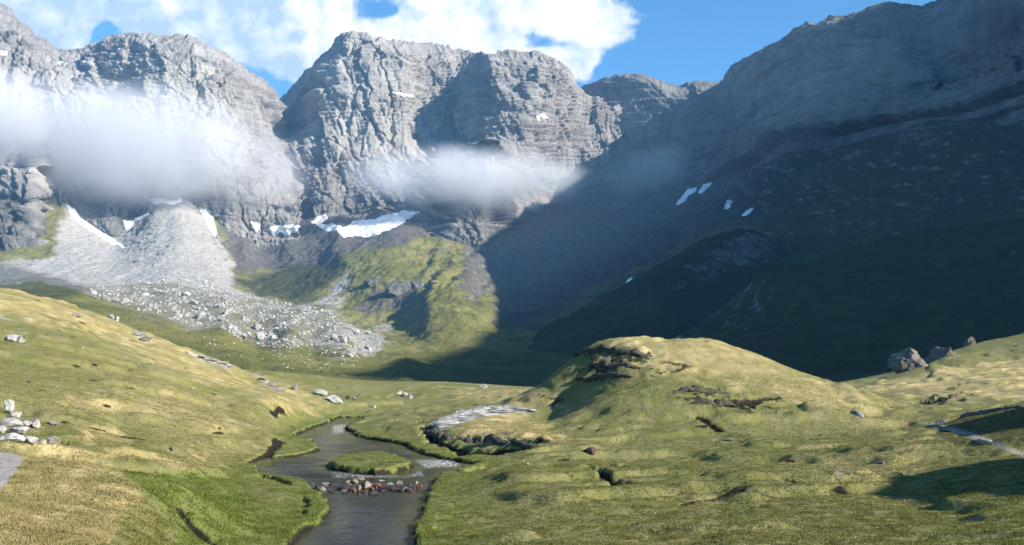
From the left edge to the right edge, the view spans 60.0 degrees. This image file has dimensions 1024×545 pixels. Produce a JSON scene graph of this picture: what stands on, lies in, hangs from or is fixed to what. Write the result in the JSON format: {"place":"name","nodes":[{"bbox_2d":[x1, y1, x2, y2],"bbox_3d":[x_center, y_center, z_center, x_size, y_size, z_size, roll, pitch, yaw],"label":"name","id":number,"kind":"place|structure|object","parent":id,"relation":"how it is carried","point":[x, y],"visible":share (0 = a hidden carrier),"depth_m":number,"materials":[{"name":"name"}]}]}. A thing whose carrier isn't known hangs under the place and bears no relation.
{"place":"outdoors","nodes":[
{"label":"outdoors","id":0,"kind":"place"},
{"bbox_2d":[0,3,304,250],"bbox_3d":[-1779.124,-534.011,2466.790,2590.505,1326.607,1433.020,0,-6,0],"label":"mountain","id":1,"kind":"structure","parent":0,"point":[106,137],"depth_m":2219.99,"materials":[{"name":"stone"}]},
{"bbox_2d":[66,204,123,247],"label":"snow patch","id":2,"kind":"object","parent":1,"relation":"on","point":[76,216],"visible":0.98,"depth_m":1979.35,"materials":[{"name":"white snow"}]},
{"bbox_2d":[123,212,148,230],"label":"snow patch","id":3,"kind":"object","parent":1,"relation":"on","point":[127,225],"visible":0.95,"depth_m":2018.66,"materials":[{"name":"white snow"}]},
{"bbox_2d":[143,194,181,204],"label":"snow patch","id":4,"kind":"object","parent":1,"relation":"on","point":[154,201],"visible":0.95,"depth_m":2082.13,"materials":[{"name":"white snow"}]},
{"bbox_2d":[199,207,216,235],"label":"snow patch","id":5,"kind":"object","parent":1,"relation":"on","point":[209,219],"visible":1,"depth_m":2022.97,"materials":[{"name":"white snow"}]},
{"bbox_2d":[250,221,299,235],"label":"snow patch","id":6,"kind":"object","parent":1,"relation":"on","point":[276,230],"visible":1,"depth_m":2069.11,"materials":[{"name":"white snow"}]},
{"bbox_2d":[252,417,471,544],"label":"water","id":7,"kind":"structure","parent":0,"point":[388,517],"depth_m":46.09,"materials":[{"name":"grey liquid"}]},
{"bbox_2d":[361,481,371,487],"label":"stone","id":8,"kind":"object","parent":7,"relation":"in","point":[365,484],"visible":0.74,"depth_m":46.01,"materials":[{"name":"beige stone"}]},
{"bbox_2d":[373,483,381,487],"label":"stone","id":9,"kind":"object","parent":7,"relation":"in","point":[379,485],"visible":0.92,"depth_m":45.94,"materials":[{"name":"stone"}]},
{"bbox_2d":[280,30,630,246],"bbox_3d":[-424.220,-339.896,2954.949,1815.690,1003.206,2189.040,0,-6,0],"label":"mountain","id":10,"kind":"structure","parent":0,"point":[466,147],"depth_m":2468.57,"materials":[{"name":"stone"}]},
{"bbox_2d":[311,210,418,237],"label":"snow patch","id":11,"kind":"object","parent":10,"relation":"on","point":[379,222],"visible":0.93,"depth_m":2073.31,"materials":[{"name":"white snow"}]},
{"bbox_2d":[392,92,413,97],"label":"snow patch","id":12,"kind":"object","parent":10,"relation":"on","point":[405,95],"visible":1,"depth_m":2576.23,"materials":[{"name":"white snow"}]},
{"bbox_2d":[536,113,548,119],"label":"snow patch","id":13,"kind":"object","parent":10,"relation":"on","point":[542,115],"visible":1,"depth_m":2410.70,"materials":[{"name":"white snow"}]},
{"bbox_2d":[0,0,935,97],"label":"sky","id":14,"kind":"structure","parent":0,"point":[676,42],"materials":[{"name":"blue"}]},
{"bbox_2d":[0,288,1023,544],"bbox_3d":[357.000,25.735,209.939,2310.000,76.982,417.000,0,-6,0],"label":"ground","id":15,"kind":"structure","parent":0,"point":[980,374],"depth_m":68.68,"materials":[{"name":"green plant"}]},
{"bbox_2d":[0,425,6,432],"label":"boulder","id":16,"kind":"object","parent":15,"relation":"on","point":[3,429],"visible":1,"depth_m":40.85,"materials":[{"name":"stone"}]},
{"bbox_2d":[4,399,14,413],"bbox_3d":[-26.986,7.273,47.603,0.502,0.947,0.699,3,-7,-26],"label":"boulder","id":17,"kind":"object","parent":15,"relation":"on","point":[9,406],"visible":0.87,"depth_m":47.39,"materials":[{"name":"stone"}]},
{"bbox_2d":[3,417,18,420],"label":"boulder","id":18,"kind":"object","parent":15,"relation":"on","point":[11,418],"visible":0.52,"depth_m":44.53,"materials":[{"name":"stone"}]},
{"bbox_2d":[0,419,23,427],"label":"boulder","id":19,"kind":"object","parent":15,"relation":"on","point":[12,423],"visible":0.86,"depth_m":42.93,"materials":[{"name":"stone"}]},
{"bbox_2d":[0,433,25,441],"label":"boulder","id":20,"kind":"object","parent":15,"relation":"on","point":[14,437],"visible":1,"depth_m":38.60,"materials":[{"name":"stone"}]},
{"bbox_2d":[6,334,21,341],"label":"boulder","id":21,"kind":"object","parent":15,"relation":"on","point":[13,337],"visible":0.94,"depth_m":86.60,"materials":[{"name":"stone"}]},
{"bbox_2d":[9,412,21,418],"bbox_3d":[-25.917,7.481,46.252,0.590,0.461,0.635,2,-7,-20],"label":"boulder","id":22,"kind":"object","parent":15,"relation":"on","point":[17,415],"visible":0.81,"depth_m":46.07,"materials":[{"name":"stone"}]},
{"bbox_2d":[9,426,29,434],"bbox_3d":[-23.166,7.490,41.790,0.778,0.509,0.679,-3,-7,25],"label":"boulder","id":23,"kind":"object","parent":15,"relation":"on","point":[22,430],"visible":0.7,"depth_m":41.60,"materials":[{"name":"stone"}]},
{"bbox_2d":[17,336,25,342],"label":"boulder","id":24,"kind":"object","parent":15,"relation":"on","point":[20,339],"visible":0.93,"depth_m":86.61,"materials":[{"name":"stone"}]},
{"bbox_2d":[22,420,31,426],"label":"boulder","id":25,"kind":"object","parent":15,"relation":"on","point":[26,423],"visible":0.74,"depth_m":43.23,"materials":[{"name":"stone"}]},
{"bbox_2d":[24,436,38,443],"bbox_3d":[-21.349,7.480,39.422,0.564,0.423,0.649,-1,-6,5],"label":"boulder","id":26,"kind":"object","parent":15,"relation":"on","point":[31,440],"visible":0.98,"depth_m":39.22,"materials":[{"name":"stone"}]},
{"bbox_2d":[32,419,40,427],"bbox_3d":[-23.263,7.435,43.306,0.346,0.625,0.312,-12,-8,6],"label":"boulder","id":27,"kind":"object","parent":15,"relation":"on","point":[35,423],"visible":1,"depth_m":43.27,"materials":[{"name":"stone"}]},
{"bbox_2d":[38,439,46,444],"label":"boulder","id":28,"kind":"object","parent":15,"relation":"on","point":[43,441],"visible":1,"depth_m":39.93,"materials":[{"name":"stone"}]},
{"bbox_2d":[47,420,58,424],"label":"boulder","id":29,"kind":"object","parent":15,"relation":"on","point":[52,422],"visible":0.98,"depth_m":46.35,"materials":[{"name":"stone"}]},
{"bbox_2d":[48,436,60,444],"bbox_3d":[-20.896,7.672,40.475,0.543,0.449,0.561,2,-7,-17],"label":"boulder","id":30,"kind":"object","parent":15,"relation":"on","point":[56,440],"visible":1,"depth_m":40.30,"materials":[{"name":"stone"}]},
{"bbox_2d":[72,313,81,316],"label":"boulder","id":31,"kind":"object","parent":15,"relation":"on","point":[77,314],"visible":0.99,"depth_m":115.60,"materials":[{"name":"stone"}]},
{"bbox_2d":[132,331,144,335],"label":"boulder","id":32,"kind":"object","parent":15,"relation":"on","point":[139,333],"visible":1,"depth_m":121.51,"materials":[{"name":"stone"}]},
{"bbox_2d":[140,336,151,340],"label":"boulder","id":33,"kind":"object","parent":15,"relation":"on","point":[144,338],"visible":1,"depth_m":120.46,"materials":[{"name":"stone"}]},
{"bbox_2d":[205,358,217,361],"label":"boulder","id":34,"kind":"object","parent":15,"relation":"on","point":[211,359],"visible":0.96,"depth_m":127.62,"materials":[{"name":"stone"}]},
{"bbox_2d":[266,382,275,386],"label":"boulder","id":35,"kind":"object","parent":15,"relation":"on","point":[272,384],"visible":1,"depth_m":121.91,"materials":[{"name":"stone"}]},
{"bbox_2d":[291,384,297,389],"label":"boulder","id":36,"kind":"object","parent":15,"relation":"on","point":[294,386],"visible":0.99,"depth_m":121.38,"materials":[{"name":"stone"}]},
{"bbox_2d":[313,389,327,396],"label":"boulder","id":37,"kind":"object","parent":15,"relation":"on","point":[321,392],"visible":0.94,"depth_m":125.37,"materials":[{"name":"stone"}]},
{"bbox_2d":[327,395,342,403],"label":"boulder","id":38,"kind":"object","parent":15,"relation":"on","point":[335,399],"visible":1,"depth_m":120.99,"materials":[{"name":"stone"}]},
{"bbox_2d":[339,484,350,489],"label":"stone","id":39,"kind":"object","parent":15,"relation":"on","point":[344,486],"visible":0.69,"depth_m":45.33,"materials":[{"name":"stone"}]},
{"bbox_2d":[422,427,454,441],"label":"rock ledge","id":40,"kind":"object","parent":15,"relation":"on","point":[436,433],"visible":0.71,"depth_m":73.40,"materials":[{"name":"grey stone"}]},
{"bbox_2d":[431,405,536,425],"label":"rock ledge","id":41,"kind":"object","parent":15,"relation":"on","point":[448,417],"visible":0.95,"depth_m":91.54,"materials":[{"name":"grey stone"}]},
{"bbox_2d":[456,434,538,449],"bbox_3d":[-1.190,12.789,65.311,1.520,1.763,14.616,3,-7,-23],"label":"rock ledge","id":42,"kind":"object","parent":15,"relation":"on","point":[495,439],"visible":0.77,"depth_m":64.05,"materials":[{"name":"grey stone"}]},
{"bbox_2d":[584,446,595,454],"bbox_3d":[5.087,11.652,58.031,0.744,0.581,0.660,-5,-8,35],"label":"boulder","id":43,"kind":"object","parent":15,"relation":"on","point":[591,449],"visible":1,"depth_m":57.74,"materials":[{"name":"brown stone"}]},
{"bbox_2d":[573,372,633,381],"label":"rock ledge","id":44,"kind":"object","parent":15,"relation":"on","point":[601,376],"visible":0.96,"depth_m":90.49,"materials":[{"name":"grey stone"}]},
{"bbox_2d":[572,344,652,356],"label":"rock ledge","id":45,"kind":"object","parent":15,"relation":"on","point":[618,350],"visible":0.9,"depth_m":95.43,"materials":[{"name":"grey stone"}]},
{"bbox_2d":[587,358,640,369],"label":"rock ledge","id":46,"kind":"object","parent":15,"relation":"on","point":[605,363],"visible":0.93,"depth_m":93.03,"materials":[{"name":"grey stone"}]},
{"bbox_2d":[672,385,731,394],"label":"rock ledge","id":47,"kind":"object","parent":15,"relation":"on","point":[695,388],"visible":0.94,"depth_m":81.86,"materials":[{"name":"grey stone"}]},
{"bbox_2d":[691,398,738,406],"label":"rock ledge","id":48,"kind":"object","parent":15,"relation":"on","point":[719,402],"visible":0.95,"depth_m":79.28,"materials":[{"name":"grey stone"}]},
{"bbox_2d":[851,410,864,417],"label":"boulder","id":49,"kind":"object","parent":15,"relation":"on","point":[859,413],"visible":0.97,"depth_m":78.19,"materials":[{"name":"grey stone"}]},
{"bbox_2d":[886,347,927,373],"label":"boulder","id":50,"kind":"object","parent":15,"relation":"on","point":[905,359],"visible":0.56,"depth_m":149.45,"materials":[{"name":"grey stone"}]},
{"bbox_2d":[923,346,956,363],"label":"boulder","id":51,"kind":"object","parent":15,"relation":"on","point":[936,353],"visible":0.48,"depth_m":160.32,"materials":[{"name":"grey stone"}]},
{"bbox_2d":[927,427,967,434],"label":"stream","id":52,"kind":"structure","parent":15,"relation":"on","point":[952,430],"depth_m":62.54,"materials":[{"name":"grey liquid"}]},
{"bbox_2d":[963,336,975,346],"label":"boulder","id":53,"kind":"object","parent":15,"relation":"on","point":[970,340],"visible":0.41,"depth_m":177.70,"materials":[{"name":"grey stone"}]},
{"bbox_2d":[935,405,1023,423],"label":"rock ledge","id":54,"kind":"object","parent":15,"relation":"on","point":[966,414],"visible":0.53,"depth_m":68.91,"materials":[{"name":"grey stone"}]},
{"bbox_2d":[971,438,991,443],"bbox_3d":[26.478,9.538,50.034,1.156,0.389,0.693,-3,-7,25],"label":"boulder","id":55,"kind":"object","parent":15,"relation":"on","point":[983,441],"visible":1,"depth_m":49.79,"materials":[{"name":"stone"}]},
{"bbox_2d":[0,119,1023,386],"bbox_3d":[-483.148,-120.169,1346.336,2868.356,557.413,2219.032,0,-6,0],"label":"terrain","id":56,"kind":"structure","parent":0,"point":[476,315],"depth_m":1463.80,"materials":[{"name":"green plant"}]},
{"bbox_2d":[173,313,182,318],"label":"boulder","id":57,"kind":"object","parent":56,"relation":"on","point":[178,315],"visible":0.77,"depth_m":818.38,"materials":[{"name":"grey stone"}]},
{"bbox_2d":[181,291,190,296],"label":"boulder","id":58,"kind":"object","parent":56,"relation":"on","point":[187,294],"visible":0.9,"depth_m":1183.00,"materials":[{"name":"grey stone"}]},
{"bbox_2d":[188,300,197,304],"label":"boulder","id":59,"kind":"object","parent":56,"relation":"on","point":[193,302],"visible":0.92,"depth_m":1090.90,"materials":[{"name":"grey stone"}]},
{"bbox_2d":[195,312,203,317],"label":"boulder","id":60,"kind":"object","parent":56,"relation":"on","point":[200,314],"visible":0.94,"depth_m":889.29,"materials":[{"name":"grey stone"}]},
{"bbox_2d":[224,308,232,313],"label":"boulder","id":61,"kind":"object","parent":56,"relation":"on","point":[229,310],"visible":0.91,"depth_m":977.52,"materials":[{"name":"grey stone"}]},
{"bbox_2d":[232,331,241,335],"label":"boulder","id":62,"kind":"object","parent":56,"relation":"on","point":[237,333],"visible":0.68,"depth_m":591.87,"materials":[{"name":"grey stone"}]},
{"bbox_2d":[90,256,392,372],"bbox_3d":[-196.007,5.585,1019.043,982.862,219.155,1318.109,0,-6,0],"label":"rubble","id":63,"kind":"object","parent":56,"relation":"on","point":[165,281],"visible":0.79,"depth_m":1072.77,"materials":[{"name":"grey stone"}]},
{"bbox_2d":[241,333,246,339],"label":"boulder","id":64,"kind":"object","parent":56,"relation":"on","point":[244,336],"visible":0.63,"depth_m":613.64,"materials":[{"name":"grey stone"}]},
{"bbox_2d":[254,323,261,328],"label":"boulder","id":65,"kind":"object","parent":56,"relation":"on","point":[257,326],"visible":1,"depth_m":870.38,"materials":[{"name":"grey stone"}]},
{"bbox_2d":[255,331,264,337],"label":"boulder","id":66,"kind":"object","parent":56,"relation":"on","point":[260,333],"visible":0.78,"depth_m":740.40,"materials":[{"name":"grey stone"}]},
{"bbox_2d":[269,335,276,340],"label":"boulder","id":67,"kind":"object","parent":56,"relation":"on","point":[272,337],"visible":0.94,"depth_m":625.69,"materials":[{"name":"grey stone"}]},
{"bbox_2d":[363,276,381,287],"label":"crag","id":68,"kind":"structure","parent":56,"relation":"on","point":[370,282],"depth_m":1419.46,"materials":[{"name":"grey stone"}]},
{"bbox_2d":[382,281,412,297],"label":"crag","id":69,"kind":"structure","parent":56,"relation":"on","point":[394,289],"depth_m":1353.94,"materials":[{"name":"grey stone"}]},
{"bbox_2d":[410,281,423,289],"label":"crag","id":70,"kind":"structure","parent":56,"relation":"on","point":[417,284],"depth_m":1365.34,"materials":[{"name":"grey stone"}]},
{"bbox_2d":[676,187,696,204],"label":"snow patch","id":71,"kind":"object","parent":56,"relation":"on","point":[688,192],"visible":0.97,"depth_m":2010.03,"materials":[{"name":"white snow"}]},
{"bbox_2d":[699,182,711,192],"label":"snow patch","id":72,"kind":"object","parent":56,"relation":"on","point":[703,188],"visible":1,"depth_m":2034.17,"materials":[{"name":"white snow"}]},
{"bbox_2d":[724,200,732,208],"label":"snow patch","id":73,"kind":"object","parent":56,"relation":"on","point":[728,205],"visible":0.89,"depth_m":1712.96,"materials":[{"name":"white snow"}]},
{"bbox_2d":[742,207,753,215],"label":"snow patch","id":74,"kind":"object","parent":56,"relation":"on","point":[747,212],"visible":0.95,"depth_m":1579.57,"materials":[{"name":"white snow"}]},
{"bbox_2d":[581,73,718,179],"bbox_3d":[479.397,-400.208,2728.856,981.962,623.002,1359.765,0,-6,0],"label":"mountain","id":75,"kind":"structure","parent":0,"point":[658,118],"depth_m":2581.34,"materials":[{"name":"stone"}]},
{"bbox_2d":[527,228,791,354],"bbox_3d":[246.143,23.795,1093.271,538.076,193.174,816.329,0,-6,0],"label":"hill","id":76,"kind":"structure","parent":0,"point":[686,289],"depth_m":948.25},
{"bbox_2d":[674,218,1023,374],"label":"hill","id":77,"kind":"structure","parent":0,"point":[873,305],"depth_m":518.46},
{"bbox_2d":[691,0,1023,181],"bbox_3d":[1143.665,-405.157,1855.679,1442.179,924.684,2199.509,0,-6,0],"label":"mountain","id":78,"kind":"structure","parent":0,"point":[838,82],"depth_m":1902.70,"materials":[{"name":"stone"}]}
]}

